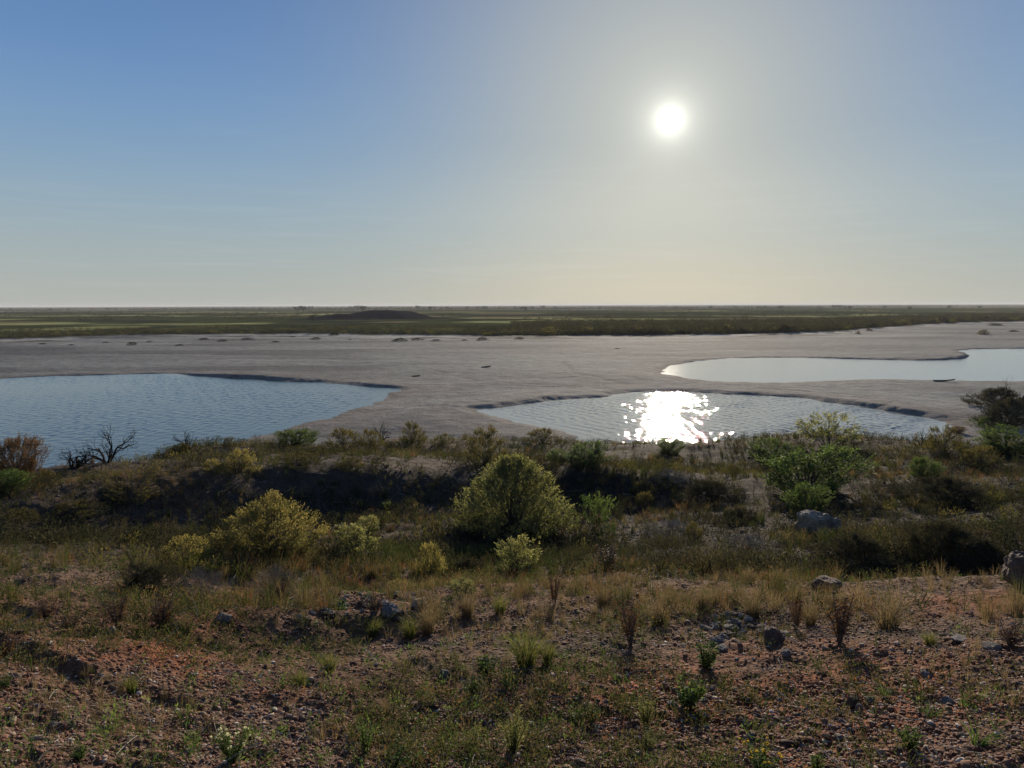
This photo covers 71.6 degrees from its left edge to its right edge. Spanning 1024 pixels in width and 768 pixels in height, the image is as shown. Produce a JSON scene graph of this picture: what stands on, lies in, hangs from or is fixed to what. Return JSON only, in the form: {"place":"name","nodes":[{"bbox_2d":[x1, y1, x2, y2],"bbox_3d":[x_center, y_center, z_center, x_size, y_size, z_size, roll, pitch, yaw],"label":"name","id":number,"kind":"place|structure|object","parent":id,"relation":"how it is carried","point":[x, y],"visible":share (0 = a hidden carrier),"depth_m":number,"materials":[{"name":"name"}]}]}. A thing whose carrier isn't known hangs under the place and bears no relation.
{"place":"outdoors","nodes":[
{"label":"outdoors","id":0,"kind":"place"},
{"bbox_2d":[0,373,400,468],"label":"pond water","id":1,"kind":"structure","parent":0,"point":[158,410],"depth_m":63.11,"materials":[{"name":"blue liquid"}]},
{"bbox_2d":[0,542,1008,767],"bbox_3d":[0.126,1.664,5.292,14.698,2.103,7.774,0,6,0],"label":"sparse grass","id":2,"kind":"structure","parent":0,"point":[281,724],"depth_m":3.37,"materials":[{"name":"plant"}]},
{"bbox_2d":[0,434,1023,767],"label":"hillside","id":3,"kind":"structure","parent":0,"point":[312,476],"depth_m":4.66,"materials":[{"name":"red soil"}]},
{"bbox_2d":[0,467,35,494],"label":"leafy shrub","id":4,"kind":"object","parent":3,"relation":"on","point":[15,477],"visible":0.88,"depth_m":10.02,"materials":[{"name":"green plant"}]},
{"bbox_2d":[0,431,54,483],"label":"saltcedar bush","id":5,"kind":"object","parent":3,"relation":"on","point":[30,463],"visible":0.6,"depth_m":11.26,"materials":[{"name":"brown plant"}]},
{"bbox_2d":[32,597,59,621],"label":"rust weed","id":6,"kind":"object","parent":3,"relation":"on","point":[44,610],"visible":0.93,"depth_m":4.16,"materials":[{"name":"brown plant"}]},
{"bbox_2d":[43,499,111,522],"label":"olive bush","id":7,"kind":"object","parent":3,"relation":"on","point":[78,503],"visible":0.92,"depth_m":9.56,"materials":[{"name":"green plant"}]},
{"bbox_2d":[58,446,101,468],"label":"dead shrub","id":8,"kind":"object","parent":3,"relation":"on","point":[78,463],"visible":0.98,"depth_m":13.35,"materials":[{"name":"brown wood"}]},
{"bbox_2d":[71,425,140,462],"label":"dead shrub","id":9,"kind":"object","parent":3,"relation":"on","point":[110,456],"visible":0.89,"depth_m":14.08,"materials":[{"name":"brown wood"}]},
{"bbox_2d":[98,595,129,625],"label":"rust weed","id":10,"kind":"object","parent":3,"relation":"on","point":[117,614],"visible":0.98,"depth_m":4.18,"materials":[{"name":"brown plant"}]},
{"bbox_2d":[93,458,173,504],"bbox_3d":[-5.622,1.447,10.573,1.099,0.645,0.988,-3,7,-24],"label":"sparse bush","id":11,"kind":"object","parent":3,"relation":"on","point":[134,496],"visible":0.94,"depth_m":10.55,"materials":[{"name":"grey plant"}]},
{"bbox_2d":[114,561,201,596],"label":"dark thicket","id":12,"kind":"object","parent":3,"relation":"on","point":[144,572],"visible":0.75,"depth_m":5.42,"materials":[{"name":"green plant"}]},
{"bbox_2d":[149,590,180,628],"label":"rust weed","id":13,"kind":"object","parent":3,"relation":"on","point":[163,615],"visible":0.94,"depth_m":4.32,"materials":[{"name":"brown plant"}]},
{"bbox_2d":[151,533,215,568],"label":"broom bush","id":14,"kind":"object","parent":3,"relation":"on","point":[183,544],"visible":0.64,"depth_m":7.05,"materials":[{"name":"green plant"}]},
{"bbox_2d":[165,562,249,602],"bbox_3d":[-2.370,1.529,5.348,0.777,0.351,0.766,-5,8,-40],"label":"dry brush","id":15,"kind":"object","parent":3,"relation":"on","point":[202,575],"visible":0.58,"depth_m":5.40,"materials":[{"name":"plant"}]},
{"bbox_2d":[197,457,228,475],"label":"broom bush","id":16,"kind":"object","parent":3,"relation":"on","point":[215,462],"visible":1,"depth_m":11.97,"materials":[{"name":"green plant"}]},
{"bbox_2d":[210,723,250,763],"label":"flowering weed","id":17,"kind":"object","parent":3,"relation":"on","point":[227,750],"visible":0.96,"depth_m":2.47,"materials":[{"name":"green plant"}]},
{"bbox_2d":[223,448,263,474],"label":"broom bush","id":18,"kind":"object","parent":3,"relation":"on","point":[236,455],"visible":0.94,"depth_m":12.48,"materials":[{"name":"green plant"}]},
{"bbox_2d":[204,489,334,565],"bbox_3d":[-2.710,1.635,8.171,1.305,0.852,1.497,5,8,37],"label":"rounded bush","id":19,"kind":"object","parent":3,"relation":"on","point":[260,526],"visible":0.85,"depth_m":8.03,"materials":[{"name":"green plant"}]},
{"bbox_2d":[243,562,302,600],"bbox_3d":[-1.915,1.579,5.732,0.584,0.266,0.628,-5,8,-39],"label":"dry brush","id":20,"kind":"object","parent":3,"relation":"on","point":[276,575],"visible":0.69,"depth_m":5.70,"materials":[{"name":"plant"}]},
{"bbox_2d":[271,427,321,447],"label":"leafy shrub","id":21,"kind":"object","parent":3,"relation":"on","point":[292,436],"visible":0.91,"depth_m":18.80,"materials":[{"name":"green plant"}]},
{"bbox_2d":[276,451,324,469],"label":"olive bush","id":22,"kind":"object","parent":3,"relation":"on","point":[301,462],"visible":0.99,"depth_m":13.26,"materials":[{"name":"green plant"}]},
{"bbox_2d":[324,426,367,450],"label":"olive bush","id":23,"kind":"object","parent":3,"relation":"on","point":[340,437],"visible":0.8,"depth_m":19.27,"materials":[{"name":"green plant"}]},
{"bbox_2d":[332,520,380,557],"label":"grey green bush","id":24,"kind":"object","parent":3,"relation":"on","point":[358,537],"visible":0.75,"depth_m":8.62,"materials":[{"name":"green plant"}]},
{"bbox_2d":[357,717,373,753],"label":"tall weed","id":25,"kind":"object","parent":3,"relation":"on","point":[367,742],"visible":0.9,"depth_m":2.76,"materials":[{"name":"green plant"}]},
{"bbox_2d":[354,514,379,533],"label":"grey green bush","id":26,"kind":"object","parent":3,"relation":"on","point":[368,525],"visible":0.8,"depth_m":10.90,"materials":[{"name":"green plant"}]},
{"bbox_2d":[360,586,385,615],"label":"rust weed","id":27,"kind":"object","parent":3,"relation":"on","point":[374,606],"visible":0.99,"depth_m":5.08,"materials":[{"name":"brown plant"}]},
{"bbox_2d":[358,428,388,449],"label":"olive bush","id":28,"kind":"object","parent":3,"relation":"on","point":[368,439],"visible":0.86,"depth_m":20.08,"materials":[{"name":"green plant"}]},
{"bbox_2d":[384,737,411,767],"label":"tall weed","id":29,"kind":"object","parent":3,"relation":"on","point":[397,759],"visible":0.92,"depth_m":2.64,"materials":[{"name":"green plant"}]},
{"bbox_2d":[393,610,424,639],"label":"grass clump","id":30,"kind":"object","parent":3,"relation":"on","point":[408,630],"visible":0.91,"depth_m":4.82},
{"bbox_2d":[395,417,427,445],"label":"olive bush","id":31,"kind":"object","parent":3,"relation":"on","point":[412,428],"visible":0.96,"depth_m":21.49,"materials":[{"name":"green plant"}]},
{"bbox_2d":[408,601,446,635],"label":"grass clump","id":32,"kind":"object","parent":3,"relation":"on","point":[428,626],"visible":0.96,"depth_m":4.83,"materials":[{"name":"plant"}]},
{"bbox_2d":[414,541,447,576],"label":"broom bush","id":33,"kind":"object","parent":3,"relation":"on","point":[427,560],"visible":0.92,"depth_m":7.64,"materials":[{"name":"green plant"}]},
{"bbox_2d":[446,575,476,594],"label":"grey green bush","id":34,"kind":"object","parent":3,"relation":"on","point":[468,583],"visible":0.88,"depth_m":5.82,"materials":[{"name":"green plant"}]},
{"bbox_2d":[445,588,484,617],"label":"grass clump","id":35,"kind":"object","parent":3,"relation":"on","point":[470,610],"visible":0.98,"depth_m":5.19,"materials":[{"name":"plant"}]},
{"bbox_2d":[442,556,491,576],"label":"dark thicket","id":36,"kind":"object","parent":3,"relation":"on","point":[467,563],"visible":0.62,"depth_m":7.75,"materials":[{"name":"green plant"}]},
{"bbox_2d":[0,492,947,625],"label":"grass tufts","id":37,"kind":"object","parent":3,"relation":"on","point":[788,593],"visible":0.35,"depth_m":6.74,"materials":[{"name":"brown plant"}]},
{"bbox_2d":[457,425,510,467],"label":"olive bush","id":38,"kind":"object","parent":3,"relation":"on","point":[490,440],"visible":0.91,"depth_m":15.33,"materials":[{"name":"green plant"}]},
{"bbox_2d":[476,654,501,675],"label":"leafy weed","id":39,"kind":"object","parent":3,"relation":"on","point":[481,666],"visible":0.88,"depth_m":3.73,"materials":[{"name":"green plant"}]},
{"bbox_2d":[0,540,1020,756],"bbox_3d":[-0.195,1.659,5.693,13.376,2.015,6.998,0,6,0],"label":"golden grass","id":40,"kind":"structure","parent":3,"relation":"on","point":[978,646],"depth_m":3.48,"materials":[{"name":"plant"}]},
{"bbox_2d":[0,557,1023,767],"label":"gravel","id":41,"kind":"structure","parent":3,"relation":"on","point":[957,759],"depth_m":3.04,"materials":[{"name":"gravel"}]},
{"bbox_2d":[0,428,1023,584],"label":"slope weeds","id":42,"kind":"object","parent":3,"relation":"on","point":[75,532],"visible":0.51,"depth_m":10.02,"materials":[{"name":"green plant"}]},
{"bbox_2d":[0,547,1023,767],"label":"soil clods","id":43,"kind":"object","parent":3,"relation":"on","point":[783,741],"visible":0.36,"depth_m":3.14,"materials":[{"name":"soil"}]},
{"bbox_2d":[0,548,1023,767],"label":"green weeds","id":44,"kind":"object","parent":3,"relation":"on","point":[116,719],"visible":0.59,"depth_m":2.93,"materials":[{"name":"green plant"}]},
{"bbox_2d":[0,534,1023,618],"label":"crest tufts","id":45,"kind":"object","parent":3,"relation":"on","point":[324,588],"visible":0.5,"depth_m":5.56,"materials":[{"name":"plant"}]},
{"bbox_2d":[0,536,1023,767],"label":"olive weeds","id":46,"kind":"object","parent":3,"relation":"on","point":[431,754],"visible":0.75,"depth_m":3.28,"materials":[{"name":"plant"}]},
{"bbox_2d":[0,536,1023,653],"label":"brown weeds","id":47,"kind":"object","parent":3,"relation":"on","point":[143,595],"visible":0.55,"depth_m":5.01,"materials":[{"name":"plant"}]},
{"bbox_2d":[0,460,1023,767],"bbox_3d":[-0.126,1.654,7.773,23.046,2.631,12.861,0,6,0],"label":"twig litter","id":48,"kind":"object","parent":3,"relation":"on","point":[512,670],"visible":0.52,"depth_m":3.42,"materials":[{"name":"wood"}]},
{"bbox_2d":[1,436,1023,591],"bbox_3d":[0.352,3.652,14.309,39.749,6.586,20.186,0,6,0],"label":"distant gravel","id":49,"kind":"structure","parent":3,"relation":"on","point":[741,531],"depth_m":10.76,"materials":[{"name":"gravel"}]},
{"bbox_2d":[2,431,1023,484],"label":"rim grass","id":50,"kind":"structure","parent":3,"relation":"on","point":[409,454],"depth_m":17.76,"materials":[{"name":"plant"}]},
{"bbox_2d":[497,704,529,751],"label":"feathery weed","id":51,"kind":"object","parent":3,"relation":"on","point":[513,739],"visible":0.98,"depth_m":2.77,"materials":[{"name":"green plant"}]},
{"bbox_2d":[448,450,582,543],"bbox_3d":[-0.019,1.638,10.889,2.080,1.323,2.104,-3,7,-24],"label":"broom bush","id":52,"kind":"object","parent":3,"relation":"on","point":[504,468],"visible":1,"depth_m":10.68,"materials":[{"name":"green plant"}]},
{"bbox_2d":[494,533,541,576],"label":"broom bush","id":53,"kind":"object","parent":3,"relation":"on","point":[510,549],"visible":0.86,"depth_m":7.55,"materials":[{"name":"green plant"}]},
{"bbox_2d":[497,620,555,669],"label":"grass clump","id":54,"kind":"object","parent":3,"relation":"on","point":[521,656],"visible":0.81,"depth_m":3.83,"materials":[{"name":"plant"}]},
{"bbox_2d":[522,427,566,444],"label":"olive bush","id":55,"kind":"object","parent":3,"relation":"on","point":[537,433],"visible":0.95,"depth_m":22.55,"materials":[{"name":"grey plant"}]},
{"bbox_2d":[561,440,613,467],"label":"leafy shrub","id":56,"kind":"object","parent":3,"relation":"on","point":[591,453],"visible":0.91,"depth_m":15.32,"materials":[{"name":"green plant"}]},
{"bbox_2d":[578,488,618,525],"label":"leafy shrub","id":57,"kind":"object","parent":3,"relation":"on","point":[602,503],"visible":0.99,"depth_m":11.56,"materials":[{"name":"green plant"}]},
{"bbox_2d":[617,591,640,645],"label":"rust weed","id":58,"kind":"object","parent":3,"relation":"on","point":[630,628],"visible":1,"depth_m":4.21,"materials":[{"name":"brown plant"}]},
{"bbox_2d":[633,694,658,724],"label":"feathery weed","id":59,"kind":"object","parent":3,"relation":"on","point":[643,717],"visible":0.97,"depth_m":3.03,"materials":[{"name":"green plant"}]},
{"bbox_2d":[640,594,679,624],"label":"grass clump","id":60,"kind":"object","parent":3,"relation":"on","point":[658,609],"visible":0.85,"depth_m":4.77,"materials":[{"name":"plant"}]},
{"bbox_2d":[653,437,686,454],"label":"leafy shrub","id":61,"kind":"object","parent":3,"relation":"on","point":[672,446],"visible":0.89,"depth_m":19.71,"materials":[{"name":"green plant"}]},
{"bbox_2d":[634,518,706,539],"bbox_3d":[2.264,2.066,10.071,1.200,0.346,1.216,2,7,18],"label":"dry brush","id":62,"kind":"object","parent":3,"relation":"on","point":[671,523],"visible":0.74,"depth_m":10.18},
{"bbox_2d":[676,674,707,708],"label":"leafy weed","id":63,"kind":"object","parent":3,"relation":"on","point":[688,697],"visible":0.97,"depth_m":3.16,"materials":[{"name":"green plant"}]},
{"bbox_2d":[376,554,1023,623],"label":"crest grass","id":64,"kind":"structure","parent":3,"relation":"on","point":[1015,607],"depth_m":5.15,"materials":[{"name":"plant"}]},
{"bbox_2d":[694,631,719,668],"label":"tall weed","id":65,"kind":"object","parent":3,"relation":"on","point":[711,657],"visible":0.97,"depth_m":3.71,"materials":[{"name":"green plant"}]},
{"bbox_2d":[679,479,749,502],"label":"dark thicket","id":66,"kind":"object","parent":3,"relation":"on","point":[706,487],"visible":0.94,"depth_m":13.37,"materials":[{"name":"green plant"}]},
{"bbox_2d":[711,506,758,525],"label":"dark thicket","id":67,"kind":"object","parent":3,"relation":"on","point":[739,512],"visible":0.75,"depth_m":11.43,"materials":[{"name":"green plant"}]},
{"bbox_2d":[450,436,1023,581],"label":"slope scrub","id":68,"kind":"object","parent":3,"relation":"on","point":[635,551],"visible":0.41,"depth_m":10.34,"materials":[{"name":"green plant"}]},
{"bbox_2d":[710,533,790,554],"bbox_3d":[2.780,1.912,8.503,0.940,0.256,1.010,6,9,44],"label":"dry brush","id":69,"kind":"object","parent":3,"relation":"on","point":[747,538],"visible":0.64,"depth_m":8.53,"materials":[{"name":"plant"}]},
{"bbox_2d":[729,590,777,617],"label":"grass clump","id":70,"kind":"object","parent":3,"relation":"on","point":[750,611],"visible":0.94,"depth_m":4.78,"materials":[{"name":"plant"}]},
{"bbox_2d":[738,737,782,767],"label":"flowering weed","id":71,"kind":"object","parent":3,"relation":"on","point":[760,762],"visible":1,"depth_m":2.46,"materials":[{"name":"green plant"}]},
{"bbox_2d":[763,625,784,645],"bbox_3d":[1.492,1.445,4.045,0.116,0.146,0.172,2,7,17],"label":"rock","id":72,"kind":"object","parent":3,"relation":"on","point":[771,633],"visible":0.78,"depth_m":3.99,"materials":[{"name":"stone"}]},
{"bbox_2d":[745,436,807,464],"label":"mesquite bush","id":73,"kind":"object","parent":3,"relation":"on","point":[760,451],"visible":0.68,"depth_m":17.57,"materials":[{"name":"green plant"}]},
{"bbox_2d":[786,596,804,629],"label":"rust weed","id":74,"kind":"object","parent":3,"relation":"on","point":[798,609],"visible":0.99,"depth_m":4.31,"materials":[{"name":"brown plant"}]},
{"bbox_2d":[779,480,834,515],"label":"mesquite bush","id":75,"kind":"object","parent":3,"relation":"on","point":[817,496],"visible":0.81,"depth_m":11.40,"materials":[{"name":"green plant"}]},
{"bbox_2d":[794,597,830,626],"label":"grass clump","id":76,"kind":"object","parent":3,"relation":"on","point":[808,619],"visible":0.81,"depth_m":4.43,"materials":[{"name":"plant"}]},
{"bbox_2d":[748,438,881,498],"bbox_3d":[5.637,1.608,13.292,2.126,1.159,1.843,-2,6,-13],"label":"mesquite bush","id":77,"kind":"object","parent":3,"relation":"on","point":[784,469],"visible":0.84,"depth_m":13.14,"materials":[{"name":"green plant"}]},
{"bbox_2d":[794,510,841,537],"bbox_3d":[4.150,1.986,9.642,0.579,0.528,0.500,2,7,19],"label":"boulder","id":78,"kind":"object","parent":3,"relation":"on","point":[807,519],"visible":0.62,"depth_m":9.52,"materials":[{"name":"stone"}]},
{"bbox_2d":[810,575,842,591],"bbox_3d":[2.469,1.573,5.555,0.200,0.116,0.237,-4,7,-29],"label":"rock","id":79,"kind":"object","parent":3,"relation":"on","point":[827,578],"visible":0.63,"depth_m":5.52,"materials":[{"name":"stone"}]},
{"bbox_2d":[790,410,878,447],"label":"mesquite bush","id":80,"kind":"object","parent":3,"relation":"on","point":[820,432],"visible":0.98,"depth_m":19.26,"materials":[{"name":"green plant"}]},
{"bbox_2d":[825,589,859,643],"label":"rust weed","id":81,"kind":"object","parent":3,"relation":"on","point":[842,623],"visible":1,"depth_m":3.80,"materials":[{"name":"brown plant"}]},
{"bbox_2d":[803,531,914,580],"bbox_3d":[3.830,1.809,7.765,1.163,0.394,1.282,-2,7,-15],"label":"dark thicket","id":82,"kind":"object","parent":3,"relation":"on","point":[853,538],"visible":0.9,"depth_m":7.68,"materials":[{"name":"green plant"}]},
{"bbox_2d":[851,587,925,633],"bbox_3d":[2.232,1.351,4.208,0.399,0.235,0.400,-4,7,-28],"label":"grass clump","id":83,"kind":"object","parent":3,"relation":"on","point":[890,620],"visible":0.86,"depth_m":4.19,"materials":[{"name":"plant"}]},
{"bbox_2d":[893,724,924,751],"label":"leafy weed","id":84,"kind":"object","parent":3,"relation":"on","point":[913,744],"visible":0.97,"depth_m":2.42,"materials":[{"name":"green plant"}]},
{"bbox_2d":[905,455,946,479],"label":"mesquite bush","id":85,"kind":"object","parent":3,"relation":"on","point":[935,469],"visible":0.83,"depth_m":13.96,"materials":[{"name":"green plant"}]},
{"bbox_2d":[885,516,1000,576],"bbox_3d":[4.698,1.681,7.693,1.245,0.540,1.003,-4,7,-30],"label":"dark thicket","id":86,"kind":"object","parent":3,"relation":"on","point":[954,531],"visible":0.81,"depth_m":7.55,"materials":[{"name":"green plant"}]},
{"bbox_2d":[879,474,1009,510],"bbox_3d":[7.138,1.730,11.583,2.088,0.509,1.909,3,7,25],"label":"dark thicket","id":87,"kind":"object","parent":3,"relation":"on","point":[947,483],"visible":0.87,"depth_m":11.48,"materials":[{"name":"green plant"}]},
{"bbox_2d":[921,423,971,458],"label":"olive bush","id":88,"kind":"object","parent":3,"relation":"on","point":[933,443],"visible":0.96,"depth_m":17.11,"materials":[{"name":"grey plant"}]},
{"bbox_2d":[944,536,1008,575],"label":"dark thicket","id":89,"kind":"object","parent":3,"relation":"on","point":[993,549],"visible":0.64,"depth_m":7.29,"materials":[{"name":"green plant"}]},
{"bbox_2d":[949,445,1009,468],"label":"olive bush","id":90,"kind":"object","parent":3,"relation":"on","point":[978,455],"visible":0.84,"depth_m":15.48,"materials":[{"name":"green plant"}]},
{"bbox_2d":[949,707,1018,747],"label":"spiky grass","id":91,"kind":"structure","parent":3,"relation":"on","point":[973,741],"depth_m":2.34,"materials":[{"name":"green plant"}]},
{"bbox_2d":[970,423,1023,453],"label":"mesquite bush","id":92,"kind":"object","parent":3,"relation":"on","point":[989,435],"visible":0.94,"depth_m":16.91,"materials":[{"name":"green plant"}]},
{"bbox_2d":[994,619,1023,645],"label":"rust weed","id":93,"kind":"object","parent":3,"relation":"on","point":[1009,637],"visible":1,"depth_m":3.37,"materials":[{"name":"brown plant"}]},
{"bbox_2d":[1001,550,1023,585],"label":"boulder","id":94,"kind":"object","parent":3,"relation":"on","point":[1014,561],"visible":0.73,"depth_m":5.12,"materials":[{"name":"stone"}]},
{"bbox_2d":[0,321,1023,444],"bbox_3d":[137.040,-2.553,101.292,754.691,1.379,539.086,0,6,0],"label":"mud flat","id":95,"kind":"structure","parent":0,"point":[452,387],"depth_m":107.61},
{"bbox_2d":[955,386,1023,408],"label":"scrub bush","id":96,"kind":"object","parent":95,"relation":"on","point":[1003,393],"visible":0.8,"depth_m":61.83,"materials":[{"name":"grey plant"}]},
{"bbox_2d":[967,397,1023,427],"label":"scrub bush","id":97,"kind":"object","parent":95,"relation":"on","point":[1015,415],"visible":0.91,"depth_m":51.72,"materials":[{"name":"green plant"}]},
{"bbox_2d":[0,304,1023,338],"bbox_3d":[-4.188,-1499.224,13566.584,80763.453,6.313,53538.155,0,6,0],"label":"grassland plain","id":98,"kind":"structure","parent":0,"point":[424,317],"depth_m":500.85,"materials":[{"name":"plant"}]},
{"bbox_2d":[0,304,1017,310],"bbox_3d":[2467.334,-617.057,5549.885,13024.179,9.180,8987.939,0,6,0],"label":"distant woods","id":99,"kind":"object","parent":98,"relation":"on","point":[440,307],"visible":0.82,"depth_m":1674.71,"materials":[{"name":"green plant"}]},
{"bbox_2d":[1,316,1016,338],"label":"green scrub","id":100,"kind":"object","parent":98,"relation":"on","point":[258,327],"visible":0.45,"depth_m":250.41,"materials":[{"name":"green plant"}]},
{"bbox_2d":[0,312,1023,338],"bbox_3d":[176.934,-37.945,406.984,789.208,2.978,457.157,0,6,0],"label":"scrub belt","id":101,"kind":"object","parent":98,"relation":"on","point":[562,326],"visible":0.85,"depth_m":270.18,"materials":[{"name":"green plant"}]},
{"bbox_2d":[0,305,1023,320],"bbox_3d":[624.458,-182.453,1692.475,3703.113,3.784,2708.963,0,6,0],"label":"distant scrub","id":102,"kind":"object","parent":98,"relation":"on","point":[566,317],"visible":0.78,"depth_m":618.02,"materials":[{"name":"green plant"}]},
{"bbox_2d":[0,432,1023,591],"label":"slope grass","id":103,"kind":"structure","parent":0,"point":[403,558],"depth_m":10.42,"materials":[{"name":"plant"}]},
{"bbox_2d":[0,0,1023,306],"label":"sky","id":104,"kind":"structure","parent":0,"point":[153,152],"materials":[{"name":"blue"}]},
{"bbox_2d":[476,391,951,444],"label":"pond water","id":105,"kind":"structure","parent":0,"point":[641,416],"depth_m":57.45,"materials":[{"name":"grey liquid"}]},
{"bbox_2d":[661,348,1023,382],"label":"pond water","id":106,"kind":"structure","parent":0,"point":[994,365],"depth_m":99.23,"materials":[{"name":"grey liquid"}]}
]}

